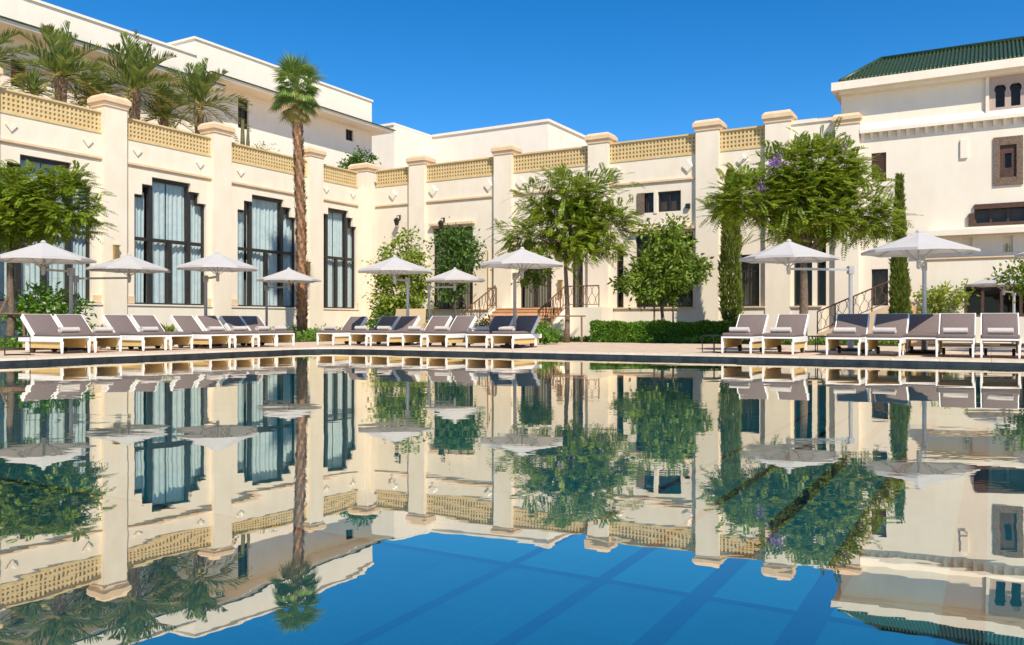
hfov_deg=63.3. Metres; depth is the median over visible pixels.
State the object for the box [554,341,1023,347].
garden bed
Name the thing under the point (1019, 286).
garden shrub
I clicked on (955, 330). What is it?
rolled towel
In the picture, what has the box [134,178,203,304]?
window
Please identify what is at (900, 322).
sun lounger
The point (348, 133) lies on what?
window
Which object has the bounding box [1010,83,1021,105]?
arched window
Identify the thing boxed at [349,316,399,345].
sun lounger
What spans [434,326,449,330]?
rolled towel
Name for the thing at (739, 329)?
rolled towel
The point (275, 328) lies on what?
rolled towel
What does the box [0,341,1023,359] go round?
ground
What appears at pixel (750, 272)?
glass door
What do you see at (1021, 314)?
window
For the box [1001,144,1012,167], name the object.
window
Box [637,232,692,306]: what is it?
glass door
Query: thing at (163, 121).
date palm
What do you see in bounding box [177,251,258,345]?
garden umbrella
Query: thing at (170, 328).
potted plant
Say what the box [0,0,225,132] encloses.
block
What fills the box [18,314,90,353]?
sun lounger
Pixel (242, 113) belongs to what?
window
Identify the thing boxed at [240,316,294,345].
sun lounger
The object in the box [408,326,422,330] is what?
rolled towel
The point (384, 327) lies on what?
rolled towel
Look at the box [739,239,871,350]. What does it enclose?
garden umbrella
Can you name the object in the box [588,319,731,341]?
hedge
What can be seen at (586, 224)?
jacaranda tree
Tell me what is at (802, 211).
jacaranda tree
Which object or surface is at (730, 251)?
cypress tree
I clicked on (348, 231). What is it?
window
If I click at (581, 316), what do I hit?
tree stake
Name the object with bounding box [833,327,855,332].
rolled towel
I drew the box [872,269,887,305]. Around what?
glass door
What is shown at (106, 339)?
sun lounger
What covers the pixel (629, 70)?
sky
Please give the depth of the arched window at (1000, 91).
30.60 m
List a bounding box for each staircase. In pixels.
[462,285,612,338]
[816,281,916,342]
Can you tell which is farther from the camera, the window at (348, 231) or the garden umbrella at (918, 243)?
the window at (348, 231)
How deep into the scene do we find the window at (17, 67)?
36.90 m
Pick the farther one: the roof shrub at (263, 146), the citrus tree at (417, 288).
the roof shrub at (263, 146)
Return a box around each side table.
[4,336,30,354]
[702,335,725,352]
[805,336,826,352]
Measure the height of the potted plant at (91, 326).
0.804 m
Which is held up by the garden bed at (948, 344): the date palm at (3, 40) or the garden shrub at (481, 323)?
the garden shrub at (481, 323)
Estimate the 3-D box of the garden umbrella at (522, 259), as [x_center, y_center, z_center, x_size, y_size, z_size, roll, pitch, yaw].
[0.183,-0.710,23.825,2.310,2.900,2.638,0,0,-41]
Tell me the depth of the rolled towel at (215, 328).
23.75 m
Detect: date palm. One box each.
[0,20,122,106]
[0,27,32,86]
[11,67,58,99]
[54,64,131,114]
[69,29,195,128]
[127,78,201,133]
[149,57,252,142]
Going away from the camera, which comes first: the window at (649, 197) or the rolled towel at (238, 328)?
the rolled towel at (238, 328)
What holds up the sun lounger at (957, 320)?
on the ground at (999, 353)
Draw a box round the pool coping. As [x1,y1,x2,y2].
[0,347,1023,362]
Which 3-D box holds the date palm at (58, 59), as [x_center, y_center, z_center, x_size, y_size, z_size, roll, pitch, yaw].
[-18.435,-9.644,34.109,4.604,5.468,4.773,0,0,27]
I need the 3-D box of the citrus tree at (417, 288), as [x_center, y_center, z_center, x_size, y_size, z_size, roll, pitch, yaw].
[-5.231,-1.859,38.568,3.536,5.529,2.951,0,0,-15]
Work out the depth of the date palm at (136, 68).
36.58 m
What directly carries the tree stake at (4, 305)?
on the garden bed at (13, 348)
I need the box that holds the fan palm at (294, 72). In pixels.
[268,49,331,340]
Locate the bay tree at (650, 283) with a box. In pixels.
[606,213,714,320]
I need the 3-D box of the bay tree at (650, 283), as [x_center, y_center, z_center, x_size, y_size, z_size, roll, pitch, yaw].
[5.870,-1.766,32.494,3.996,5.136,3.329,0,0,-28]
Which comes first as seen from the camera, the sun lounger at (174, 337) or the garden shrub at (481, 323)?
the sun lounger at (174, 337)
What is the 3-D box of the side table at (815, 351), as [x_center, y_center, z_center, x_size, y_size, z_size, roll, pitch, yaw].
[7.553,0.534,20.600,0.376,0.412,0.376,0,0,-30]
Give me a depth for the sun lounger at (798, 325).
20.44 m
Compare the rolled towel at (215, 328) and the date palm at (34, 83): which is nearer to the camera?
the rolled towel at (215, 328)
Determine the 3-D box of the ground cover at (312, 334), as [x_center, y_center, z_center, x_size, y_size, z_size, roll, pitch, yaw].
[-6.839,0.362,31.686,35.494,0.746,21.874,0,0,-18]
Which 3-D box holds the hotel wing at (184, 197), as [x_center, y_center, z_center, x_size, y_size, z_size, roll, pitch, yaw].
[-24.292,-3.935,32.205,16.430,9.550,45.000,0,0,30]
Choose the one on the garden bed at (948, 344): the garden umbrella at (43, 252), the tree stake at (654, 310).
the tree stake at (654, 310)
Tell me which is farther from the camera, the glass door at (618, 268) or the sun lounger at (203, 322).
the glass door at (618, 268)
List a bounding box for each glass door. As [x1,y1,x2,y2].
[435,226,472,308]
[521,257,550,307]
[573,253,582,306]
[617,245,623,307]
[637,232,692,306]
[740,255,758,305]
[794,240,811,305]
[817,243,825,305]
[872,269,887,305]
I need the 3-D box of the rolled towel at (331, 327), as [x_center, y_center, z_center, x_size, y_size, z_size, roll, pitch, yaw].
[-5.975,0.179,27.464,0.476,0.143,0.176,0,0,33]
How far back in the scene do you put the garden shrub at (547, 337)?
28.38 m
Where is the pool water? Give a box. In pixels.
[0,352,1023,644]
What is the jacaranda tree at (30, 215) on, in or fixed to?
on the garden bed at (13, 348)
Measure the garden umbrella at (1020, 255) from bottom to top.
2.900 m
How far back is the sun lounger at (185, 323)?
24.09 m
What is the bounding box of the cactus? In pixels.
[240,120,249,145]
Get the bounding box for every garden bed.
[0,340,316,350]
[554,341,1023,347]
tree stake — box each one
[0,297,27,335]
[548,315,585,342]
[650,307,677,321]
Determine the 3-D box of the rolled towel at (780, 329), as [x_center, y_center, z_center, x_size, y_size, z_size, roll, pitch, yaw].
[6.389,0.179,19.738,0.476,0.143,0.176,0,0,31]
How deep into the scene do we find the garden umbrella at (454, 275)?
32.23 m
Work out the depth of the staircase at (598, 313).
37.24 m
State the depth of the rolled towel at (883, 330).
18.50 m
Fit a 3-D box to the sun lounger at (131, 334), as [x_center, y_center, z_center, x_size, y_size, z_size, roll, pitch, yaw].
[-10.178,0.262,22.295,1.820,0.956,0.740,0,0,29]
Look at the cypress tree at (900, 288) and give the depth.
27.84 m
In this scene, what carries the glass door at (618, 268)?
in the hotel wing at (426, 195)
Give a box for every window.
[0,155,89,302]
[11,59,24,87]
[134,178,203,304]
[238,98,246,129]
[238,195,293,306]
[324,208,353,308]
[346,129,351,140]
[645,193,653,212]
[659,191,680,211]
[964,286,1023,316]
[974,207,1023,222]
[994,85,1005,107]
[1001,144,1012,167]
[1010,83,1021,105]
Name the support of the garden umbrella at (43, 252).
on the ground at (999, 353)
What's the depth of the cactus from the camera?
42.43 m
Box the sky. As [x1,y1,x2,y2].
[41,0,1023,141]
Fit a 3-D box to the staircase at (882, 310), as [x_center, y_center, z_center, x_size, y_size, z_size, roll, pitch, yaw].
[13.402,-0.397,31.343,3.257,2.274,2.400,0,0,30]
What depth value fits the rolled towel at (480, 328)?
24.44 m
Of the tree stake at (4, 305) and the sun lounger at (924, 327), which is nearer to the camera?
the sun lounger at (924, 327)
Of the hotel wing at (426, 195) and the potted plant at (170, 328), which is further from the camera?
the hotel wing at (426, 195)
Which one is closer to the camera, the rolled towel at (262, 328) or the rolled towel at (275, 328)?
the rolled towel at (262, 328)
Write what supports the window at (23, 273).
in the hotel wing at (184, 197)
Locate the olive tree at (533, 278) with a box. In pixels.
[511,268,555,307]
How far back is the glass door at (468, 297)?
42.76 m
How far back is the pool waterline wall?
19.25 m
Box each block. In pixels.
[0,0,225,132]
[168,36,395,166]
[372,119,587,169]
[831,36,1023,342]
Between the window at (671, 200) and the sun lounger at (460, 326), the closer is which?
the sun lounger at (460, 326)
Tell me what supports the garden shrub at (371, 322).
on the garden bed at (13, 348)
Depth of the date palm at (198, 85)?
40.75 m
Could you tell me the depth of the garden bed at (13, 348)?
24.78 m
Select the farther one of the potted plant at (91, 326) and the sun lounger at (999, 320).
the potted plant at (91, 326)
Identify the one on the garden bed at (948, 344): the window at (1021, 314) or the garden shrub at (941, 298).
the garden shrub at (941, 298)
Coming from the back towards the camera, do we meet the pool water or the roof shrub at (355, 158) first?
the roof shrub at (355, 158)
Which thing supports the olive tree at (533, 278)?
on the staircase at (598, 313)
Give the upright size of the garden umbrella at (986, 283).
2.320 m
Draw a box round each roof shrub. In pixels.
[252,141,280,151]
[336,145,380,168]
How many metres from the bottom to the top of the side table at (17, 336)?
0.432 m
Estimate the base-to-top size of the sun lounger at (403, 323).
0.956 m
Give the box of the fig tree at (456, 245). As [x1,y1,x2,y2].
[423,216,491,316]
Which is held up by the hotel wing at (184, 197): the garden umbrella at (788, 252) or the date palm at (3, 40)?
the date palm at (3, 40)
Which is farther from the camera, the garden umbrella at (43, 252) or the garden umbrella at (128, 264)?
the garden umbrella at (128, 264)
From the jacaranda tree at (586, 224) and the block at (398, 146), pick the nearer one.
the jacaranda tree at (586, 224)
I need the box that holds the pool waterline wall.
[0,349,1023,367]
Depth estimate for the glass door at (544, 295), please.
40.38 m
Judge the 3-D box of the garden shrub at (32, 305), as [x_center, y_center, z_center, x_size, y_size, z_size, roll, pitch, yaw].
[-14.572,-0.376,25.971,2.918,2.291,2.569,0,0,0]
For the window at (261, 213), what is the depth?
39.18 m
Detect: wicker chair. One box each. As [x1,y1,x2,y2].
[395,309,405,316]
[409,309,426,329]
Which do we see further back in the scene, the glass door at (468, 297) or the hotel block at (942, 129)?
the glass door at (468, 297)
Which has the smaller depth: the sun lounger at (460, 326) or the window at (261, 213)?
the sun lounger at (460, 326)
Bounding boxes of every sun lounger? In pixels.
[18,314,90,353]
[53,314,121,352]
[101,314,166,350]
[129,315,192,349]
[169,315,230,348]
[194,315,253,347]
[219,316,276,346]
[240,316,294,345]
[316,316,367,344]
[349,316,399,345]
[370,316,420,345]
[402,316,452,346]
[426,316,476,346]
[465,316,512,347]
[491,315,541,347]
[721,314,768,353]
[762,314,809,353]
[826,314,869,355]
[865,313,909,355]
[902,314,942,354]
[935,313,975,357]
[980,313,1020,358]
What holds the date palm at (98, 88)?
on the hotel wing at (184, 197)
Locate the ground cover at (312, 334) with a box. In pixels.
[0,323,898,348]
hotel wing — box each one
[0,67,364,342]
[348,109,834,340]
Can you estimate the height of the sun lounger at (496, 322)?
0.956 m
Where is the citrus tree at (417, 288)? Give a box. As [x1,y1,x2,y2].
[362,222,436,325]
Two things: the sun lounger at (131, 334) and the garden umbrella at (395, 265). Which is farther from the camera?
the garden umbrella at (395, 265)
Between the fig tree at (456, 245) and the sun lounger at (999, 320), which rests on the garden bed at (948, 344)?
the fig tree at (456, 245)
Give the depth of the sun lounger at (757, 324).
20.91 m
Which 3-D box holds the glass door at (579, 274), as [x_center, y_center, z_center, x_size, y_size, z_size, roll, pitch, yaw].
[3.210,-2.120,39.186,0.574,2.880,0.354,0,0,30]
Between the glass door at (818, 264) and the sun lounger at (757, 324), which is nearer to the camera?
the sun lounger at (757, 324)
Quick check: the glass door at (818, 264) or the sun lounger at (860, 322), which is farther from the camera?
the glass door at (818, 264)
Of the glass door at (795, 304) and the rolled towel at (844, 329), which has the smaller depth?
the rolled towel at (844, 329)
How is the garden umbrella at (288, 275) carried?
on the garden bed at (13, 348)
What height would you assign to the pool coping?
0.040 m
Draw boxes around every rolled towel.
[58,327,79,332]
[92,327,113,332]
[139,327,158,331]
[207,326,223,330]
[230,326,246,330]
[255,326,269,330]
[272,326,286,330]
[325,326,337,329]
[355,326,368,329]
[377,326,391,329]
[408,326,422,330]
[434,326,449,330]
[473,326,488,330]
[498,326,514,330]
[729,327,749,332]
[770,327,791,332]
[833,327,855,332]
[872,327,895,333]
[943,328,967,333]
[987,328,1013,333]
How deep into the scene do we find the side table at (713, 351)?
20.55 m
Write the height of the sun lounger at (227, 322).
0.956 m
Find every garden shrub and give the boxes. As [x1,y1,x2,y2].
[0,276,97,339]
[364,310,394,329]
[472,314,492,329]
[535,316,565,343]
[912,278,979,341]
[983,253,1023,303]
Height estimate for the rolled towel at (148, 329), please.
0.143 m
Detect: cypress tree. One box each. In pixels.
[717,168,744,330]
[886,171,913,341]
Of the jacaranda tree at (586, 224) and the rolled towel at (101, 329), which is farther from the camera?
the jacaranda tree at (586, 224)
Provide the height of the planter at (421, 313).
1.281 m
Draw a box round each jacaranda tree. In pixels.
[0,159,117,346]
[485,161,654,342]
[695,116,923,345]
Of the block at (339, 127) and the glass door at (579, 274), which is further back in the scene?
the block at (339, 127)
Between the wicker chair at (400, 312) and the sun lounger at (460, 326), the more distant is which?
the wicker chair at (400, 312)
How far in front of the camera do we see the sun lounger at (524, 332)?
24.70 m
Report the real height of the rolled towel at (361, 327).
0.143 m
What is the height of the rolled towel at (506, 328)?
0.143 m
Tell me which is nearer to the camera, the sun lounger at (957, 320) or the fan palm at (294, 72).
the sun lounger at (957, 320)
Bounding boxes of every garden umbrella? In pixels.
[0,240,96,349]
[73,253,169,313]
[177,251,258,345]
[255,267,321,325]
[358,255,431,344]
[424,267,485,321]
[480,247,562,347]
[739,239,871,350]
[861,229,980,352]
[965,271,1023,345]
[1014,252,1023,259]
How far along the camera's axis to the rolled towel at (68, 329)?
20.04 m
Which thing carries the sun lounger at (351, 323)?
on the ground at (999, 353)
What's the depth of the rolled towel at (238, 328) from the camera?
24.51 m
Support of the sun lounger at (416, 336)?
on the ground at (999, 353)
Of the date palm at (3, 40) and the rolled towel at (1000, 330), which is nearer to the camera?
the rolled towel at (1000, 330)
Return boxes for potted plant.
[86,321,105,349]
[160,322,174,346]
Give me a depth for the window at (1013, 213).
30.62 m
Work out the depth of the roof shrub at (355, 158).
48.69 m

